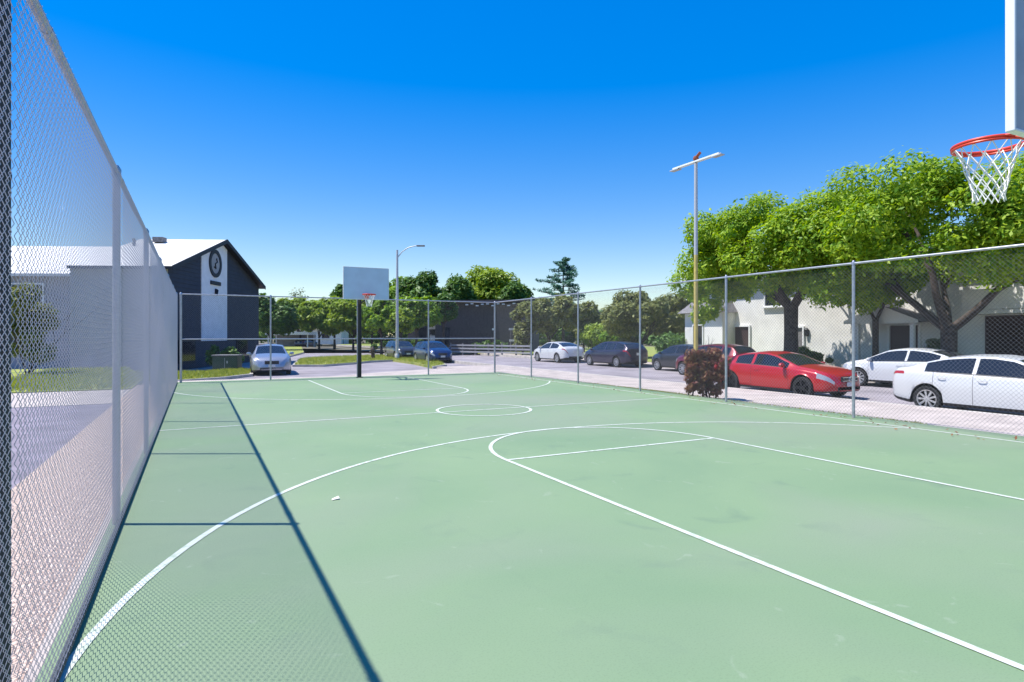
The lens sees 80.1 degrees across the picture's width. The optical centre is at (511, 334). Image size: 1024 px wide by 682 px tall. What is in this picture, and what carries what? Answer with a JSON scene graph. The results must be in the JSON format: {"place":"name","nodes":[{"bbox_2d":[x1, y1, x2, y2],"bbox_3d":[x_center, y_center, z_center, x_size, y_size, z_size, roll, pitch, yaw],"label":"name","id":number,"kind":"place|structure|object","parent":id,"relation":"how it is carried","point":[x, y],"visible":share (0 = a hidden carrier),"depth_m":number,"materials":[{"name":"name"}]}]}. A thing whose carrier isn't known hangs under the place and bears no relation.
{"place":"outdoors","nodes":[
{"label":"outdoors","id":0,"kind":"place"},
{"bbox_2d":[11,246,111,368],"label":"long building","id":1,"kind":"structure","parent":0,"point":[17,273],"depth_m":34.60,"materials":[{"name":"grey"}]},
{"bbox_2d":[11,335,44,352],"bbox_3d":[-27.451,0.400,34.458,1.900,1.300,0.091,0,0,-3],"label":"window","id":2,"kind":"structure","parent":1,"relation":"in","point":[14,341],"depth_m":34.40,"materials":[{"name":"grey glass"}]},
{"bbox_2d":[11,283,44,305],"bbox_3d":[-27.451,-2.300,34.458,1.900,1.300,0.091,0,0,-3],"label":"window","id":3,"kind":"structure","parent":1,"relation":"in","point":[14,284],"depth_m":34.45,"materials":[{"name":"white paint"}]},
{"bbox_2d":[11,404,111,488],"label":"asphalt path","id":4,"kind":"structure","parent":0,"point":[17,444],"depth_m":10.38,"materials":[{"name":"grey asphalt"}]},
{"bbox_2d":[11,390,127,407],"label":"concrete walk","id":5,"kind":"structure","parent":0,"point":[18,402],"depth_m":15.84,"materials":[{"name":"grey concrete"}]},
{"bbox_2d":[11,367,142,392],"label":"lawn","id":6,"kind":"structure","parent":0,"point":[14,373],"depth_m":19.34,"materials":[{"name":"plant"}]},
{"bbox_2d":[11,282,89,373],"bbox_3d":[-19.535,-0.192,25.254,3.933,3.913,2.948,0,0,-20],"label":"shrub","id":7,"kind":"object","parent":6,"relation":"on","point":[14,324],"visible":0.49,"depth_m":24.89,"materials":[{"name":"green plant"}]},
{"bbox_2d":[11,385,165,681],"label":"gravel strip","id":8,"kind":"object","parent":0,"point":[14,604],"visible":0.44,"depth_m":5.10,"materials":[{"name":"grey gravel"}]},
{"bbox_2d":[32,356,373,378],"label":"parking lot","id":9,"kind":"structure","parent":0,"point":[305,371],"depth_m":31.67,"materials":[{"name":"grey asphalt"}]},
{"bbox_2d":[66,237,265,370],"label":"gabled building","id":10,"kind":"structure","parent":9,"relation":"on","point":[223,267],"depth_m":35.39,"materials":[{"name":"grey paint"}]},
{"bbox_2d":[178,340,195,363],"bbox_3d":[-17.881,0.900,33.574,0.070,1.250,1.900,0,0,-3],"label":"window","id":11,"kind":"structure","parent":10,"relation":"in","point":[191,349],"depth_m":33.50,"materials":[{"name":"black glass"}]},
{"bbox_2d":[236,340,247,356],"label":"window","id":12,"kind":"structure","parent":10,"relation":"in","point":[244,343],"depth_m":41.43,"materials":[{"name":"black glass"}]},
{"bbox_2d":[178,372,252,380],"bbox_3d":[-14.479,1.936,27.483,5.560,0.328,7.566,0,0,-27],"label":"kerb edging","id":13,"kind":"object","parent":9,"relation":"on","point":[233,377],"visible":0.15,"depth_m":25.84,"materials":[{"name":"concrete"}]},
{"bbox_2d":[204,344,244,365],"bbox_3d":[-15.587,1.201,33.081,1.947,1.430,1.826,0,0,-5],"label":"shrub","id":14,"kind":"object","parent":9,"relation":"on","point":[217,349],"visible":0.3,"depth_m":32.58,"materials":[{"name":"green plant"}]},
{"bbox_2d":[246,344,293,374],"bbox_3d":[-12.065,1.173,30.345,2.168,1.445,4.669,0,0,-24],"label":"parked car","id":15,"kind":"object","parent":9,"relation":"on","point":[284,363],"visible":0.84,"depth_m":28.62,"materials":[{"name":"silver metal"}]},
{"bbox_2d":[178,373,248,379],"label":"grass island","id":16,"kind":"structure","parent":0,"point":[209,377],"depth_m":25.27,"materials":[{"name":"plant"}]},
{"bbox_2d":[211,354,242,369],"bbox_3d":[-14.573,1.397,31.200,1.280,0.785,0.880,0,0,-7],"label":"utility cabinet","id":17,"kind":"object","parent":16,"relation":"on","point":[230,364],"visible":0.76,"depth_m":30.81,"materials":[{"name":"metal"}]},
{"bbox_2d":[284,346,303,355],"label":"grass island","id":18,"kind":"structure","parent":0,"point":[295,349],"depth_m":74.09,"materials":[{"name":"plant"}]},
{"bbox_2d":[259,293,299,343],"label":"broad tree","id":19,"kind":"object","parent":18,"relation":"on","point":[282,325],"visible":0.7,"depth_m":70.24,"materials":[{"name":"green plant"}]},
{"bbox_2d":[276,296,315,346],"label":"broad tree","id":20,"kind":"object","parent":18,"relation":"on","point":[295,303],"visible":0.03,"depth_m":94.15,"materials":[{"name":"green plant"}]},
{"bbox_2d":[289,287,308,331],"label":"bare tree","id":21,"kind":"object","parent":18,"relation":"on","point":[294,293],"visible":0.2,"depth_m":109.79,"materials":[{"name":"green plant"}]},
{"bbox_2d":[294,329,348,343],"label":"pale house","id":22,"kind":"structure","parent":18,"relation":"on","point":[330,341],"depth_m":118.22,"materials":[{"name":"white paint"}]},
{"bbox_2d":[178,368,479,381],"bbox_3d":[-4.795,1.880,26.495,6.294,0.300,17.791,0,0,44],"label":"concrete apron","id":23,"kind":"object","parent":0,"point":[432,371],"visible":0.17,"depth_m":27.40,"materials":[{"name":"grey concrete"}]},
{"bbox_2d":[338,343,378,345],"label":"grass island","id":24,"kind":"structure","parent":0,"point":[364,344],"depth_m":113.20,"materials":[{"name":"plant"}]},
{"bbox_2d":[294,355,443,367],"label":"grass island","id":25,"kind":"structure","parent":0,"point":[412,362],"depth_m":39.03,"materials":[{"name":"plant"}]},
{"bbox_2d":[369,346,376,358],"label":"fire hydrant","id":26,"kind":"object","parent":25,"relation":"on","point":[372,353],"visible":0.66,"depth_m":45.39,"materials":[{"name":"grey metal"}]},
{"bbox_2d":[384,308,415,339],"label":"broad tree","id":27,"kind":"object","parent":25,"relation":"on","point":[404,327],"visible":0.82,"depth_m":51.48,"materials":[{"name":"green plant"}]},
{"bbox_2d":[395,245,424,358],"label":"street lamp","id":28,"kind":"object","parent":25,"relation":"on","point":[397,325],"visible":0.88,"depth_m":45.42,"materials":[{"name":"grey metal"}]},
{"bbox_2d":[11,354,926,423],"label":"grass","id":29,"kind":"structure","parent":25,"relation":"on","point":[246,370],"depth_m":25.44,"materials":[{"name":"green plant"}]},
{"bbox_2d":[370,339,422,348],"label":"shrub","id":30,"kind":"object","parent":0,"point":[384,342],"visible":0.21,"depth_m":61.30,"materials":[{"name":"green plant"}]},
{"bbox_2d":[259,336,661,354],"bbox_3d":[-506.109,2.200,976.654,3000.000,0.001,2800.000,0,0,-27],"label":"ground","id":31,"kind":"structure","parent":0,"point":[322,346],"depth_m":107.47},
{"bbox_2d":[329,284,343,343],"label":"tree","id":32,"kind":"object","parent":31,"relation":"on","point":[338,290],"visible":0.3,"depth_m":118.29,"materials":[{"name":"green plant"}]},
{"bbox_2d":[309,296,364,349],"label":"broad tree","id":33,"kind":"object","parent":31,"relation":"on","point":[326,301],"visible":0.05,"depth_m":85.02,"materials":[{"name":"green plant"}]},
{"bbox_2d":[336,344,384,347],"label":"kerb edging","id":34,"kind":"object","parent":31,"relation":"on","point":[354,346],"visible":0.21,"depth_m":106.80,"materials":[{"name":"concrete"}]},
{"bbox_2d":[338,299,392,344],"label":"broad tree","id":35,"kind":"object","parent":31,"relation":"on","point":[351,300],"visible":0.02,"depth_m":73.00,"materials":[{"name":"green plant"}]},
{"bbox_2d":[370,276,413,337],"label":"broad tree","id":36,"kind":"object","parent":31,"relation":"on","point":[392,286],"visible":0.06,"depth_m":74.92,"materials":[{"name":"green plant"}]},
{"bbox_2d":[391,269,477,302],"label":"broad tree","id":37,"kind":"object","parent":31,"relation":"on","point":[425,284],"visible":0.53,"depth_m":70.55,"materials":[{"name":"green plant"}]},
{"bbox_2d":[259,310,684,345],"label":"wood","id":38,"kind":"object","parent":31,"relation":"on","point":[544,339],"visible":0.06,"depth_m":128.19,"materials":[{"name":"green plant"}]},
{"bbox_2d":[465,265,520,299],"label":"broad tree","id":39,"kind":"object","parent":31,"relation":"on","point":[488,283],"visible":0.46,"depth_m":76.97,"materials":[{"name":"green plant"}]},
{"bbox_2d":[496,280,534,299],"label":"broad tree","id":40,"kind":"object","parent":31,"relation":"on","point":[513,291],"visible":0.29,"depth_m":74.32,"materials":[{"name":"green plant"}]},
{"bbox_2d":[11,0,1023,333],"label":"sky","id":41,"kind":"structure","parent":0,"point":[315,138],"materials":[{"name":"blue"}]},
{"bbox_2d":[35,372,1023,681],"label":"basketball court","id":42,"kind":"object","parent":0,"point":[469,558],"visible":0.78,"depth_m":4.70,"materials":[{"name":"paint"}]},
{"bbox_2d":[0,0,177,681],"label":"chain link fence","id":43,"kind":"object","parent":42,"relation":"on","point":[156,380],"visible":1,"depth_m":3.15,"materials":[{"name":"metal"}]},
{"bbox_2d":[24,400,165,681],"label":"slab edge","id":44,"kind":"object","parent":42,"relation":"attached to","point":[43,650],"depth_m":3.55,"materials":[{"name":"concrete"}]},
{"bbox_2d":[179,292,495,382],"bbox_3d":[-5.930,0.105,23.169,11.801,3.090,0.089,0,0,-27],"label":"chain link fence","id":45,"kind":"object","parent":42,"relation":"on","point":[289,338],"visible":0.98,"depth_m":22.68,"materials":[{"name":"metal"}]},
{"bbox_2d":[343,266,388,377],"bbox_3d":[-5.417,-0.375,22.208,1.463,4.150,1.437,0,0,22],"label":"basketball hoop","id":46,"kind":"object","parent":42,"relation":"on","point":[360,284],"visible":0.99,"depth_m":22.10,"materials":[{"name":"black paint"}]},
{"bbox_2d":[59,374,1023,681],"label":"court lines","id":47,"kind":"object","parent":42,"relation":"on","point":[93,632],"visible":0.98,"depth_m":4.86,"materials":[{"name":"paint"}]},
{"bbox_2d":[498,373,1016,439],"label":"fallen leaves","id":48,"kind":"object","parent":42,"relation":"on","point":[791,411],"visible":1,"depth_m":12.11,"materials":[{"name":"orange plant"}]},
{"bbox_2d":[495,244,1023,435],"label":"chain link fence","id":49,"kind":"object","parent":42,"relation":"on","point":[853,263],"visible":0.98,"depth_m":12.98,"materials":[{"name":"metal"}]},
{"bbox_2d":[950,0,1023,204],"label":"basketball hoop","id":50,"kind":"object","parent":42,"relation":"on","point":[1014,69],"visible":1,"depth_m":3.82,"materials":[{"name":"white metal"}]},
{"bbox_2d":[471,346,656,361],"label":"front lawn","id":51,"kind":"structure","parent":0,"point":[651,352],"depth_m":63.47,"materials":[{"name":"plant"}]},
{"bbox_2d":[408,299,538,351],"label":"brown building","id":52,"kind":"structure","parent":51,"relation":"on","point":[448,327],"depth_m":63.87,"materials":[{"name":"brick"}]},
{"bbox_2d":[418,327,426,340],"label":"window","id":53,"kind":"structure","parent":52,"relation":"in","point":[421,330],"depth_m":64.68,"materials":[{"name":"black glass"}]},
{"bbox_2d":[441,326,450,344],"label":"window","id":54,"kind":"structure","parent":52,"relation":"in","point":[448,328],"depth_m":64.27,"materials":[{"name":"black glass"}]},
{"bbox_2d":[472,340,507,351],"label":"shrub","id":55,"kind":"object","parent":51,"relation":"on","point":[498,342],"visible":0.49,"depth_m":59.33,"materials":[{"name":"green plant"}]},
{"bbox_2d":[509,292,582,342],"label":"olive tree","id":56,"kind":"object","parent":51,"relation":"on","point":[549,326],"visible":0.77,"depth_m":53.12,"materials":[{"name":"green plant"}]},
{"bbox_2d":[532,257,585,341],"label":"conifer","id":57,"kind":"object","parent":51,"relation":"on","point":[568,273],"visible":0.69,"depth_m":74.62,"materials":[{"name":"green plant"}]},
{"bbox_2d":[563,301,605,351],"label":"olive tree","id":58,"kind":"object","parent":51,"relation":"on","point":[591,319],"visible":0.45,"depth_m":60.96,"materials":[{"name":"green plant"}]},
{"bbox_2d":[579,322,605,347],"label":"shrub","id":59,"kind":"object","parent":51,"relation":"on","point":[587,335],"visible":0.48,"depth_m":51.34,"materials":[{"name":"green plant"}]},
{"bbox_2d":[598,331,618,341],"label":"shrub","id":60,"kind":"object","parent":51,"relation":"on","point":[607,337],"visible":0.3,"depth_m":49.45,"materials":[{"name":"green plant"}]},
{"bbox_2d":[619,336,638,342],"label":"shrub","id":61,"kind":"object","parent":51,"relation":"on","point":[633,338],"visible":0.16,"depth_m":47.60,"materials":[{"name":"green plant"}]},
{"bbox_2d":[600,289,684,344],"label":"olive tree","id":62,"kind":"object","parent":51,"relation":"on","point":[648,319],"visible":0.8,"depth_m":45.04,"materials":[{"name":"green plant"}]},
{"bbox_2d":[644,291,691,336],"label":"olive tree","id":63,"kind":"object","parent":51,"relation":"on","point":[674,308],"visible":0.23,"depth_m":48.77,"materials":[{"name":"green plant"}]},
{"bbox_2d":[653,331,686,352],"bbox_3d":[10.542,0.790,40.175,2.315,2.156,2.342,0,0,40],"label":"shrub","id":64,"kind":"object","parent":51,"relation":"on","point":[661,346],"visible":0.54,"depth_m":39.87,"materials":[{"name":"green plant"}]},
{"bbox_2d":[783,345,833,362],"bbox_3d":[15.337,1.193,31.918,2.047,1.343,2.432,0,0,-27],"label":"shrub","id":65,"kind":"object","parent":51,"relation":"on","point":[819,356],"visible":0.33,"depth_m":31.26,"materials":[{"name":"green plant"}]},
{"bbox_2d":[677,247,1023,366],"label":"apartment building","id":66,"kind":"structure","parent":51,"relation":"on","point":[901,323],"depth_m":29.11,"materials":[{"name":"white paint"}]},
{"bbox_2d":[692,324,703,344],"bbox_3d":[11.810,0.230,38.783,0.200,1.800,1.100,0,0,-27],"label":"window","id":67,"kind":"structure","parent":66,"relation":"in","point":[699,326],"depth_m":38.64,"materials":[{"name":"white paint"}]},
{"bbox_2d":[734,325,750,346],"bbox_3d":[13.955,0.555,37.078,0.140,2.290,1.380,0,0,-27],"label":"door","id":68,"kind":"structure","parent":66,"relation":"in","point":[741,327],"depth_m":36.96,"materials":[{"name":"white paint"}]},
{"bbox_2d":[762,292,788,307],"bbox_3d":[15.088,-2.320,34.850,0.200,1.500,1.800,0,0,-27],"label":"window","id":69,"kind":"structure","parent":66,"relation":"in","point":[765,305],"depth_m":35.36,"materials":[{"name":"white paint"}]},
{"bbox_2d":[798,326,804,346],"bbox_3d":[15.703,0.605,33.704,0.140,2.190,1.080,0,0,-27],"label":"door","id":70,"kind":"structure","parent":66,"relation":"in","point":[801,338],"depth_m":33.42,"materials":[{"name":"white paint"}]},
{"bbox_2d":[887,323,920,350],"bbox_3d":[18.372,0.580,28.555,0.140,2.240,1.480,0,0,-27],"label":"door","id":71,"kind":"structure","parent":66,"relation":"in","point":[903,329],"depth_m":28.68,"materials":[{"name":"white paint"}]},
{"bbox_2d":[829,255,926,355],"bbox_3d":[16.308,-1.024,27.373,3.679,5.989,3.838,0,0,24],"label":"young tree","id":72,"kind":"object","parent":51,"relation":"on","point":[875,336],"visible":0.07,"depth_m":27.47,"materials":[{"name":"green plant"}]},
{"bbox_2d":[923,338,939,348],"bbox_3d":[18.257,0.983,26.585,1.223,1.766,1.410,0,0,-27],"label":"shrub","id":73,"kind":"object","parent":51,"relation":"on","point":[930,345],"visible":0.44,"depth_m":26.22,"materials":[{"name":"green plant"}]},
{"bbox_2d":[480,353,651,363],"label":"sidewalk","id":74,"kind":"structure","parent":0,"point":[533,356],"depth_m":54.76,"materials":[{"name":"concrete"}]},
{"bbox_2d":[450,343,530,355],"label":"rail fence","id":75,"kind":"object","parent":74,"relation":"on","point":[488,348],"visible":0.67,"depth_m":54.78,"materials":[{"name":"grey"}]},
{"bbox_2d":[513,322,533,354],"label":"shrub","id":76,"kind":"object","parent":74,"relation":"on","point":[521,333],"visible":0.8,"depth_m":53.53,"materials":[{"name":"green plant"}]},
{"bbox_2d":[665,187,900,353],"bbox_3d":[12.493,-2.482,29.616,11.185,8.965,8.328,0,0,39],"label":"street tree","id":77,"kind":"object","parent":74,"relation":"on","point":[730,243],"visible":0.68,"depth_m":28.24,"materials":[{"name":"green plant"}]},
{"bbox_2d":[758,148,1023,352],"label":"street tree","id":78,"kind":"object","parent":74,"relation":"on","point":[859,221],"visible":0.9,"depth_m":21.79,"materials":[{"name":"green plant"}]},
{"bbox_2d":[259,343,1023,415],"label":"road","id":79,"kind":"structure","parent":0,"point":[877,396],"depth_m":33.58,"materials":[{"name":"grey asphalt"}]},
{"bbox_2d":[265,332,316,347],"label":"carport","id":80,"kind":"object","parent":79,"relation":"on","point":[290,342],"visible":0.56,"depth_m":96.28,"materials":[{"name":"white paint"}]},
{"bbox_2d":[294,339,317,346],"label":"parked car","id":81,"kind":"object","parent":79,"relation":"on","point":[300,342],"visible":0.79,"depth_m":94.06,"materials":[{"name":"grey paint"}]},
{"bbox_2d":[296,300,340,349],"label":"broad tree","id":82,"kind":"object","parent":79,"relation":"on","point":[307,318],"visible":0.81,"depth_m":76.14,"materials":[{"name":"green plant"}]},
{"bbox_2d":[327,299,374,351],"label":"broad tree","id":83,"kind":"object","parent":79,"relation":"on","point":[337,316],"visible":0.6,"depth_m":67.97,"materials":[{"name":"green plant"}]},
{"bbox_2d":[292,360,446,368],"bbox_3d":[-10.294,1.936,43.324,9.490,0.328,20.711,0,0,-17],"label":"kerb edging","id":84,"kind":"object","parent":79,"relation":"on","point":[433,367],"visible":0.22,"depth_m":37.18,"materials":[{"name":"concrete"}]},
{"bbox_2d":[355,300,395,354],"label":"broad tree","id":85,"kind":"object","parent":79,"relation":"on","point":[369,321],"visible":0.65,"depth_m":56.98,"materials":[{"name":"green plant"}]},
{"bbox_2d":[384,340,414,356],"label":"parked car","id":86,"kind":"object","parent":79,"relation":"on","point":[402,348],"visible":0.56,"depth_m":47.29,"materials":[{"name":"grey paint"}]},
{"bbox_2d":[388,295,442,344],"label":"broad tree","id":87,"kind":"object","parent":79,"relation":"on","point":[423,311],"visible":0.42,"depth_m":56.66,"materials":[{"name":"green plant"}]},
{"bbox_2d":[429,326,434,340],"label":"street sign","id":88,"kind":"object","parent":79,"relation":"on","point":[432,331],"visible":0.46,"depth_m":59.93,"materials":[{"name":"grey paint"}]},
{"bbox_2d":[413,341,451,362],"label":"parked car","id":89,"kind":"object","parent":79,"relation":"on","point":[424,349],"visible":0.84,"depth_m":41.30,"materials":[{"name":"blue paint"}]},
{"bbox_2d":[434,292,458,344],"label":"broad tree","id":90,"kind":"object","parent":79,"relation":"on","point":[445,296],"visible":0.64,"depth_m":58.28,"materials":[{"name":"green plant"}]},
{"bbox_2d":[533,341,583,362],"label":"parked car","id":91,"kind":"object","parent":79,"relation":"on","point":[550,347],"visible":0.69,"depth_m":41.76,"materials":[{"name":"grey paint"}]},
{"bbox_2d":[584,341,647,366],"bbox_3d":[6.255,1.126,37.375,2.168,1.548,4.749,0,0,-27],"label":"parked car","id":92,"kind":"object","parent":79,"relation":"on","point":[613,346],"visible":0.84,"depth_m":35.92,"materials":[{"name":"grey paint"}]},
{"bbox_2d":[652,344,701,369],"bbox_3d":[9.059,1.183,32.183,1.984,1.433,3.894,0,0,-27],"label":"parked car","id":93,"kind":"object","parent":79,"relation":"on","point":[661,361],"visible":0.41,"depth_m":32.07,"materials":[{"name":"grey paint"}]},
{"bbox_2d":[482,353,892,383],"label":"kerb","id":94,"kind":"structure","parent":79,"relation":"on","point":[644,365],"depth_m":44.55,"materials":[{"name":"concrete"}]},
{"bbox_2d":[675,344,755,374],"bbox_3d":[9.384,1.146,28.185,2.088,1.508,4.099,0,0,-27],"label":"parked car","id":95,"kind":"object","parent":79,"relation":"on","point":[682,365],"visible":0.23,"depth_m":26.98,"materials":[{"name":"red paint"}]},
{"bbox_2d":[439,360,1023,416],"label":"kerb","id":96,"kind":"structure","parent":79,"relation":"on","point":[467,363],"depth_m":19.24,"materials":[{"name":"concrete"}]},
{"bbox_2d":[714,351,859,395],"bbox_3d":[8.754,1.208,19.730,2.148,1.384,4.656,0,0,-27],"label":"parked car","id":97,"kind":"object","parent":79,"relation":"on","point":[790,365],"visible":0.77,"depth_m":18.78,"materials":[{"name":"red paint"}]},
{"bbox_2d":[842,348,963,385],"bbox_3d":[14.350,1.177,21.973,2.168,1.445,4.669,0,0,-27],"label":"parked car","id":98,"kind":"object","parent":79,"relation":"on","point":[890,357],"visible":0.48,"depth_m":21.82,"materials":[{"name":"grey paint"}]},
{"bbox_2d":[893,354,1023,412],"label":"parked car","id":99,"kind":"object","parent":79,"relation":"on","point":[903,377],"visible":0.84,"depth_m":14.27,"materials":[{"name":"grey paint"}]},
{"bbox_2d":[437,365,1023,435],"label":"sidewalk","id":100,"kind":"structure","parent":0,"point":[887,407],"depth_m":15.08,"materials":[{"name":"concrete"}]},
{"bbox_2d":[670,151,724,374],"bbox_3d":[6.218,-2.161,20.600,0.340,8.001,2.360,0,0,-27],"label":"floodlight pole","id":101,"kind":"object","parent":100,"relation":"on","point":[696,160],"visible":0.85,"depth_m":20.54,"materials":[{"name":"white metal"}]},
{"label":"verge soil","id":102,"kind":"structure","parent":0,"visible":0},
{"bbox_2d":[672,338,731,397],"bbox_3d":[5.078,0.904,16.340,1.517,1.805,1.137,0,0,3],"label":"rust shrub","id":103,"kind":"object","parent":102,"relation":"on","point":[707,387],"visible":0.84,"depth_m":16.04,"materials":[{"name":"red plant"}]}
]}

